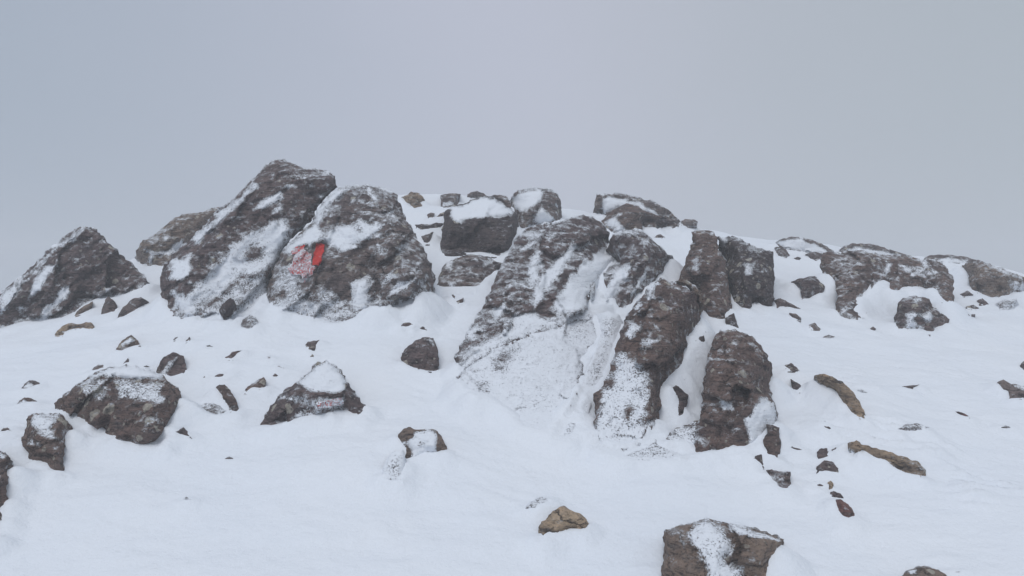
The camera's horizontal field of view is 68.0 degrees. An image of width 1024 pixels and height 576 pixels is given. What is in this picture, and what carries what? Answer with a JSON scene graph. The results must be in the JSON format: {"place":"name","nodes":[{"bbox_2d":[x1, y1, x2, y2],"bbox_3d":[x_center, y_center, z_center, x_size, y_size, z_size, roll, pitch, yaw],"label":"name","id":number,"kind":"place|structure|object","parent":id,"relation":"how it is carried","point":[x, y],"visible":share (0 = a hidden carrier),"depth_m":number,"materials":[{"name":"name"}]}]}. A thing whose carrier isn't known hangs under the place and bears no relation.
{"place":"outdoors","nodes":[
{"label":"outdoors","id":0,"kind":"place"},
{"bbox_2d":[0,194,1023,575],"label":"snow slope","id":1,"kind":"structure","parent":0,"point":[318,494],"depth_m":2.98,"materials":[{"name":"white snow"}]},
{"bbox_2d":[0,451,12,520],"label":"boulder","id":2,"kind":"object","parent":1,"relation":"on","point":[6,462],"visible":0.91,"depth_m":2.70,"materials":[{"name":"grey stone"}]},
{"bbox_2d":[18,397,36,403],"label":"stone","id":3,"kind":"object","parent":1,"relation":"on","point":[24,399],"visible":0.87,"depth_m":3.49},
{"bbox_2d":[21,380,39,388],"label":"stone","id":4,"kind":"object","parent":1,"relation":"on","point":[29,383],"visible":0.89,"depth_m":3.68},
{"bbox_2d":[21,413,72,470],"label":"boulder","id":5,"kind":"object","parent":1,"relation":"on","point":[43,439],"visible":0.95,"depth_m":2.95,"materials":[{"name":"brown stone"}]},
{"bbox_2d":[55,322,93,336],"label":"stone","id":6,"kind":"object","parent":1,"relation":"on","point":[66,327],"visible":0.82,"depth_m":4.50,"materials":[{"name":"brown stone"}]},
{"bbox_2d":[0,226,149,327],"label":"boulder","id":7,"kind":"object","parent":1,"relation":"on","point":[74,270],"visible":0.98,"depth_m":5.01,"materials":[{"name":"grey stone"}]},
{"bbox_2d":[75,302,92,316],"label":"stone","id":8,"kind":"object","parent":1,"relation":"on","point":[87,307],"visible":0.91,"depth_m":4.81,"materials":[{"name":"grey stone"}]},
{"bbox_2d":[92,365,102,369],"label":"stone","id":9,"kind":"object","parent":1,"relation":"on","point":[97,367],"visible":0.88,"depth_m":3.80,"materials":[{"name":"grey stone"}]},
{"bbox_2d":[101,297,116,313],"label":"stone","id":10,"kind":"object","parent":1,"relation":"on","point":[110,305],"visible":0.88,"depth_m":4.74,"materials":[{"name":"grey stone"}]},
{"bbox_2d":[54,364,181,443],"bbox_3d":[-1.759,0.526,3.386,0.478,0.382,1.097,0,0,-42],"label":"boulder","id":11,"kind":"object","parent":1,"relation":"on","point":[135,404],"visible":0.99,"depth_m":3.15,"materials":[{"name":"brown stone"}]},
{"bbox_2d":[116,335,140,349],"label":"stone","id":12,"kind":"object","parent":1,"relation":"on","point":[129,341],"visible":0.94,"depth_m":4.00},
{"bbox_2d":[117,297,148,317],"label":"stone","id":13,"kind":"object","parent":1,"relation":"on","point":[133,304],"visible":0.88,"depth_m":4.69,"materials":[{"name":"grey stone"}]},
{"bbox_2d":[156,352,186,375],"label":"stone","id":14,"kind":"object","parent":1,"relation":"on","point":[172,363],"visible":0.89,"depth_m":3.67,"materials":[{"name":"grey stone"}]},
{"bbox_2d":[134,207,218,265],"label":"boulder","id":15,"kind":"object","parent":1,"relation":"on","point":[162,245],"visible":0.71,"depth_m":6.37,"materials":[{"name":"grey stone"}]},
{"bbox_2d":[177,427,191,438],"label":"pebble","id":16,"kind":"object","parent":1,"relation":"on","point":[183,430],"visible":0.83,"depth_m":3.07,"materials":[{"name":"grey stone"}]},
{"bbox_2d":[201,403,225,414],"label":"stone","id":17,"kind":"object","parent":1,"relation":"on","point":[213,408],"visible":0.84,"depth_m":3.27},
{"bbox_2d":[216,385,238,410],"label":"stone","id":18,"kind":"object","parent":1,"relation":"on","point":[228,396],"visible":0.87,"depth_m":3.33,"materials":[{"name":"brown stone"}]},
{"bbox_2d":[219,298,236,319],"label":"stone","id":19,"kind":"object","parent":1,"relation":"on","point":[228,309],"visible":0.98,"depth_m":4.21,"materials":[{"name":"grey stone"}]},
{"bbox_2d":[225,350,241,360],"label":"stone","id":20,"kind":"object","parent":1,"relation":"on","point":[232,354],"visible":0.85,"depth_m":3.78,"materials":[{"name":"grey stone"}]},
{"bbox_2d":[160,159,336,318],"bbox_3d":[-1.828,-0.310,4.965,1.307,1.191,1.303,0,0,0],"label":"boulder","id":21,"kind":"object","parent":1,"relation":"on","point":[234,247],"visible":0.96,"depth_m":4.71,"materials":[{"name":"grey stone"}]},
{"bbox_2d":[241,315,258,328],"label":"stone","id":22,"kind":"object","parent":1,"relation":"on","point":[249,321],"visible":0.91,"depth_m":4.11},
{"bbox_2d":[245,377,265,393],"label":"stone","id":23,"kind":"object","parent":1,"relation":"on","point":[260,383],"visible":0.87,"depth_m":3.49,"materials":[{"name":"grey stone"}]},
{"bbox_2d":[306,340,318,350],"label":"stone","id":24,"kind":"object","parent":1,"relation":"on","point":[311,345],"visible":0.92,"depth_m":3.92,"materials":[{"name":"grey stone"}]},
{"bbox_2d":[260,360,365,424],"bbox_3d":[-0.851,0.492,3.500,0.444,0.328,0.750,0,0,0],"label":"boulder","id":25,"kind":"object","parent":1,"relation":"on","point":[324,387],"visible":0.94,"depth_m":3.24,"materials":[{"name":"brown stone"}]},
{"bbox_2d":[266,184,435,322],"bbox_3d":[-1.027,-0.200,4.830,1.136,1.004,1.305,0,0,0],"label":"boulder","id":26,"kind":"object","parent":1,"relation":"on","point":[348,252],"visible":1,"depth_m":4.49,"materials":[{"name":"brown stone"}]},
{"bbox_2d":[382,449,405,480],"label":"stone","id":27,"kind":"object","parent":1,"relation":"on","point":[394,465],"visible":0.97,"depth_m":2.81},
{"bbox_2d":[401,322,412,326],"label":"stone","id":28,"kind":"object","parent":1,"relation":"on","point":[406,324],"visible":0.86,"depth_m":4.18,"materials":[{"name":"grey stone"}]},
{"bbox_2d":[402,192,424,207],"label":"stone","id":29,"kind":"object","parent":1,"relation":"on","point":[414,199],"visible":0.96,"depth_m":6.98,"materials":[{"name":"brown stone"}]},
{"bbox_2d":[401,337,438,372],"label":"stone","id":30,"kind":"object","parent":1,"relation":"on","point":[422,353],"visible":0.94,"depth_m":3.78,"materials":[{"name":"stone"}]},
{"bbox_2d":[398,427,446,458],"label":"rock outcrop","id":31,"kind":"object","parent":1,"relation":"on","point":[415,442],"visible":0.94,"depth_m":2.95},
{"bbox_2d":[421,232,432,245],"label":"stone","id":32,"kind":"object","parent":1,"relation":"on","point":[427,238],"visible":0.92,"depth_m":5.77,"materials":[{"name":"grey stone"}]},
{"bbox_2d":[415,223,442,229],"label":"stone","id":33,"kind":"object","parent":1,"relation":"on","point":[427,226],"visible":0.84,"depth_m":6.17,"materials":[{"name":"grey stone"}]},
{"bbox_2d":[440,193,460,207],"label":"stone","id":34,"kind":"object","parent":1,"relation":"on","point":[450,199],"visible":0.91,"depth_m":7.02,"materials":[{"name":"grey stone"}]},
{"bbox_2d":[437,254,501,286],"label":"boulder","id":35,"kind":"object","parent":1,"relation":"on","point":[470,270],"visible":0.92,"depth_m":5.06,"materials":[{"name":"grey stone"}]},
{"bbox_2d":[467,191,485,197],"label":"stone","id":36,"kind":"object","parent":1,"relation":"on","point":[475,194],"visible":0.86,"depth_m":7.77,"materials":[{"name":"grey stone"}]},
{"bbox_2d":[440,196,518,257],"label":"boulder","id":37,"kind":"object","parent":1,"relation":"on","point":[485,224],"visible":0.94,"depth_m":5.67,"materials":[{"name":"grey stone"}]},
{"bbox_2d":[488,195,511,207],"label":"stone","id":38,"kind":"object","parent":1,"relation":"on","point":[505,200],"visible":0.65,"depth_m":6.66,"materials":[{"name":"grey stone"}]},
{"bbox_2d":[454,215,615,428],"bbox_3d":[0.171,0.085,4.441,0.731,1.220,2.617,0,0,12],"label":"rock outcrop","id":39,"kind":"object","parent":1,"relation":"on","point":[530,339],"visible":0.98,"depth_m":4.16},
{"bbox_2d":[511,187,561,227],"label":"boulder","id":40,"kind":"object","parent":1,"relation":"on","point":[534,206],"visible":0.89,"depth_m":6.46,"materials":[{"name":"grey stone"}]},
{"bbox_2d":[525,497,547,508],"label":"stone","id":41,"kind":"object","parent":1,"relation":"on","point":[535,502],"visible":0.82,"depth_m":2.67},
{"bbox_2d":[538,506,588,534],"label":"stone","id":42,"kind":"object","parent":1,"relation":"on","point":[561,518],"visible":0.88,"depth_m":2.52,"materials":[{"name":"beige stone"}]},
{"bbox_2d":[564,311,622,435],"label":"snow","id":43,"kind":"structure","parent":1,"relation":"on","point":[610,323],"depth_m":3.92,"materials":[{"name":"white snow"}]},
{"bbox_2d":[599,228,673,307],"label":"rock outcrop","id":44,"kind":"object","parent":1,"relation":"on","point":[642,257],"visible":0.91,"depth_m":4.94,"materials":[{"name":"grey stone"}]},
{"bbox_2d":[593,192,680,224],"bbox_3d":[1.274,-0.738,7.691,0.920,0.518,1.005,0,0,0],"label":"rock slab","id":45,"kind":"object","parent":1,"relation":"on","point":[605,204],"visible":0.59,"depth_m":7.50,"materials":[{"name":"grey stone"}]},
{"bbox_2d":[601,203,678,232],"bbox_3d":[1.273,-0.625,7.506,0.731,0.501,1.640,0,0,11],"label":"rock slab","id":46,"kind":"object","parent":1,"relation":"on","point":[627,216],"visible":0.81,"depth_m":6.96,"materials":[{"name":"grey stone"}]},
{"bbox_2d":[593,277,700,450],"bbox_3d":[0.702,0.339,3.784,0.446,0.787,1.619,0,0,17],"label":"rock outcrop","id":47,"kind":"object","parent":1,"relation":"on","point":[662,319],"visible":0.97,"depth_m":3.43,"materials":[{"name":"brown stone"}]},
{"bbox_2d":[625,440,680,460],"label":"snow","id":48,"kind":"structure","parent":1,"relation":"on","point":[654,450],"depth_m":2.99,"materials":[{"name":"white snow"}]},
{"bbox_2d":[673,385,688,415],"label":"stone","id":49,"kind":"object","parent":1,"relation":"on","point":[681,394],"visible":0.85,"depth_m":3.38,"materials":[{"name":"grey stone"}]},
{"bbox_2d":[675,280,702,315],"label":"stone","id":50,"kind":"object","parent":1,"relation":"on","point":[691,287],"visible":0.56,"depth_m":4.02,"materials":[{"name":"grey stone"}]},
{"bbox_2d":[681,219,697,228],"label":"stone","id":51,"kind":"object","parent":1,"relation":"on","point":[690,223],"visible":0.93,"depth_m":7.58,"materials":[{"name":"grey stone"}]},
{"bbox_2d":[678,229,731,318],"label":"rock outcrop","id":52,"kind":"object","parent":1,"relation":"on","point":[705,271],"visible":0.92,"depth_m":4.88,"materials":[{"name":"grey stone"}]},
{"bbox_2d":[666,329,778,451],"bbox_3d":[1.070,0.474,3.603,0.437,0.569,1.446,0,0,26],"label":"rock outcrop","id":53,"kind":"object","parent":1,"relation":"on","point":[738,407],"visible":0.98,"depth_m":3.20,"materials":[{"name":"brown stone"}]},
{"bbox_2d":[661,518,783,575],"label":"boulder","id":54,"kind":"object","parent":1,"relation":"on","point":[706,547],"visible":0.99,"depth_m":2.29,"materials":[{"name":"brown stone"}]},
{"bbox_2d":[725,313,738,327],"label":"stone","id":55,"kind":"object","parent":1,"relation":"on","point":[730,320],"visible":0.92,"depth_m":4.52,"materials":[{"name":"grey stone"}]},
{"bbox_2d":[717,236,774,308],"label":"boulder","id":56,"kind":"object","parent":1,"relation":"on","point":[750,268],"visible":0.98,"depth_m":5.03,"materials":[{"name":"grey stone"}]},
{"bbox_2d":[754,454,763,468],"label":"stone","id":57,"kind":"object","parent":1,"relation":"on","point":[758,458],"visible":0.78,"depth_m":2.95,"materials":[{"name":"grey stone"}]},
{"bbox_2d":[763,424,780,456],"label":"stone","id":58,"kind":"object","parent":1,"relation":"on","point":[772,442],"visible":0.94,"depth_m":3.04,"materials":[{"name":"brown stone"}]},
{"bbox_2d":[766,469,790,487],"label":"stone","id":59,"kind":"object","parent":1,"relation":"on","point":[781,479],"visible":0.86,"depth_m":2.84,"materials":[{"name":"grey stone"}]},
{"bbox_2d":[774,246,789,257],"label":"stone","id":60,"kind":"object","parent":1,"relation":"on","point":[781,251],"visible":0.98,"depth_m":6.93,"materials":[{"name":"grey stone"}]},
{"bbox_2d":[774,298,800,308],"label":"stone","id":61,"kind":"object","parent":1,"relation":"on","point":[779,302],"visible":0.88,"depth_m":4.99,"materials":[{"name":"grey stone"}]},
{"bbox_2d":[785,363,798,372],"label":"stone","id":62,"kind":"object","parent":1,"relation":"on","point":[792,367],"visible":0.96,"depth_m":3.84,"materials":[{"name":"grey stone"}]},
{"bbox_2d":[789,313,800,321],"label":"stone","id":63,"kind":"object","parent":1,"relation":"on","point":[794,315],"visible":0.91,"depth_m":4.72,"materials":[{"name":"grey stone"}]},
{"bbox_2d":[791,379,800,389],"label":"stone","id":64,"kind":"object","parent":1,"relation":"on","point":[795,385],"visible":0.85,"depth_m":3.62,"materials":[{"name":"grey stone"}]},
{"bbox_2d":[776,237,833,253],"bbox_3d":[3.003,-0.393,7.760,0.530,0.305,1.350,0,0,23],"label":"rock slab","id":65,"kind":"object","parent":1,"relation":"on","point":[800,244],"visible":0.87,"depth_m":7.20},
{"bbox_2d":[791,276,824,298],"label":"stone","id":66,"kind":"object","parent":1,"relation":"on","point":[810,286],"visible":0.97,"depth_m":5.35,"materials":[{"name":"grey stone"}]},
{"bbox_2d":[805,252,821,260],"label":"stone","id":67,"kind":"object","parent":1,"relation":"on","point":[813,255],"visible":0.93,"depth_m":6.90,"materials":[{"name":"grey stone"}]},
{"bbox_2d":[809,323,819,330],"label":"stone","id":68,"kind":"object","parent":1,"relation":"on","point":[814,326],"visible":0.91,"depth_m":4.57,"materials":[{"name":"grey stone"}]},
{"bbox_2d":[817,448,827,458],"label":"stone","id":69,"kind":"object","parent":1,"relation":"on","point":[822,453],"visible":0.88,"depth_m":3.05,"materials":[{"name":"grey stone"}]},
{"bbox_2d":[816,460,838,473],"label":"stone","id":70,"kind":"object","parent":1,"relation":"on","point":[825,465],"visible":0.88,"depth_m":2.95,"materials":[{"name":"grey stone"}]},
{"bbox_2d":[828,481,833,488],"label":"pebble","id":71,"kind":"object","parent":1,"relation":"on","point":[830,483],"visible":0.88,"depth_m":2.82,"materials":[{"name":"brown stone"}]},
{"bbox_2d":[830,491,843,498],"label":"stone","id":72,"kind":"object","parent":1,"relation":"on","point":[835,494],"visible":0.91,"depth_m":2.75,"materials":[{"name":"grey stone"}]},
{"bbox_2d":[814,374,865,419],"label":"stone","id":73,"kind":"object","parent":1,"relation":"on","point":[847,396],"visible":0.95,"depth_m":3.39,"materials":[{"name":"brown stone"}]},
{"bbox_2d":[836,499,854,517],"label":"stone","id":74,"kind":"object","parent":1,"relation":"on","point":[845,509],"visible":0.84,"depth_m":2.63,"materials":[{"name":"brown stone"}]},
{"bbox_2d":[840,243,909,256],"bbox_3d":[3.756,-0.334,7.730,0.708,0.286,1.466,0,0,28],"label":"rock slab","id":75,"kind":"object","parent":1,"relation":"on","point":[870,248],"visible":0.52,"depth_m":7.38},
{"bbox_2d":[847,440,925,476],"bbox_3d":[1.481,0.676,3.033,0.268,0.134,0.368,0,0,0],"label":"rock slab","id":76,"kind":"object","parent":1,"relation":"on","point":[904,464],"visible":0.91,"depth_m":2.95,"materials":[{"name":"brown stone"}]},
{"bbox_2d":[820,249,954,319],"bbox_3d":[2.729,0.009,5.538,0.909,0.622,1.965,0,0,26],"label":"rock outcrop","id":77,"kind":"object","parent":1,"relation":"on","point":[854,274],"visible":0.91,"depth_m":5.47,"materials":[{"name":"grey stone"}]},
{"bbox_2d":[902,385,917,388],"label":"pebble","id":78,"kind":"object","parent":1,"relation":"on","point":[910,386],"visible":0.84,"depth_m":3.71,"materials":[{"name":"grey stone"}]},
{"bbox_2d":[898,423,928,430],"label":"pebble","id":79,"kind":"object","parent":1,"relation":"on","point":[909,427],"visible":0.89,"depth_m":3.20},
{"bbox_2d":[894,295,949,335],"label":"boulder","id":80,"kind":"object","parent":1,"relation":"on","point":[914,312],"visible":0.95,"depth_m":4.77,"materials":[{"name":"grey stone"}]},
{"bbox_2d":[902,566,946,575],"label":"stone","id":81,"kind":"object","parent":1,"relation":"on","point":[922,571],"visible":1,"depth_m":2.29,"materials":[{"name":"brown stone"}]},
{"bbox_2d":[924,255,979,263],"bbox_3d":[4.599,-0.277,7.894,0.501,0.158,0.834,0,0,35],"label":"rock slab","id":82,"kind":"object","parent":1,"relation":"on","point":[955,259],"visible":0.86,"depth_m":7.72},
{"bbox_2d":[960,291,972,297],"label":"stone","id":83,"kind":"object","parent":1,"relation":"on","point":[967,293],"visible":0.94,"depth_m":5.91,"materials":[{"name":"grey stone"}]},
{"bbox_2d":[965,305,978,309],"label":"stone","id":84,"kind":"object","parent":1,"relation":"on","point":[973,306],"visible":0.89,"depth_m":5.43,"materials":[{"name":"grey stone"}]},
{"bbox_2d":[977,298,987,305],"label":"stone","id":85,"kind":"object","parent":1,"relation":"on","point":[982,301],"visible":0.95,"depth_m":5.61,"materials":[{"name":"grey stone"}]},
{"bbox_2d":[962,261,1023,297],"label":"boulder","id":86,"kind":"object","parent":1,"relation":"on","point":[988,279],"visible":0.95,"depth_m":6.09,"materials":[{"name":"grey stone"}]},
{"bbox_2d":[996,298,1018,309],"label":"stone","id":87,"kind":"object","parent":1,"relation":"on","point":[1008,304],"visible":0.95,"depth_m":5.57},
{"bbox_2d":[997,379,1023,399],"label":"stone","id":88,"kind":"object","parent":1,"relation":"on","point":[1015,390],"visible":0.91,"depth_m":3.69,"materials":[{"name":"grey stone"}]},
{"bbox_2d":[0,0,1023,291],"label":"sky","id":89,"kind":"structure","parent":0,"point":[895,125],"materials":[{"name":"grey"}]}
]}

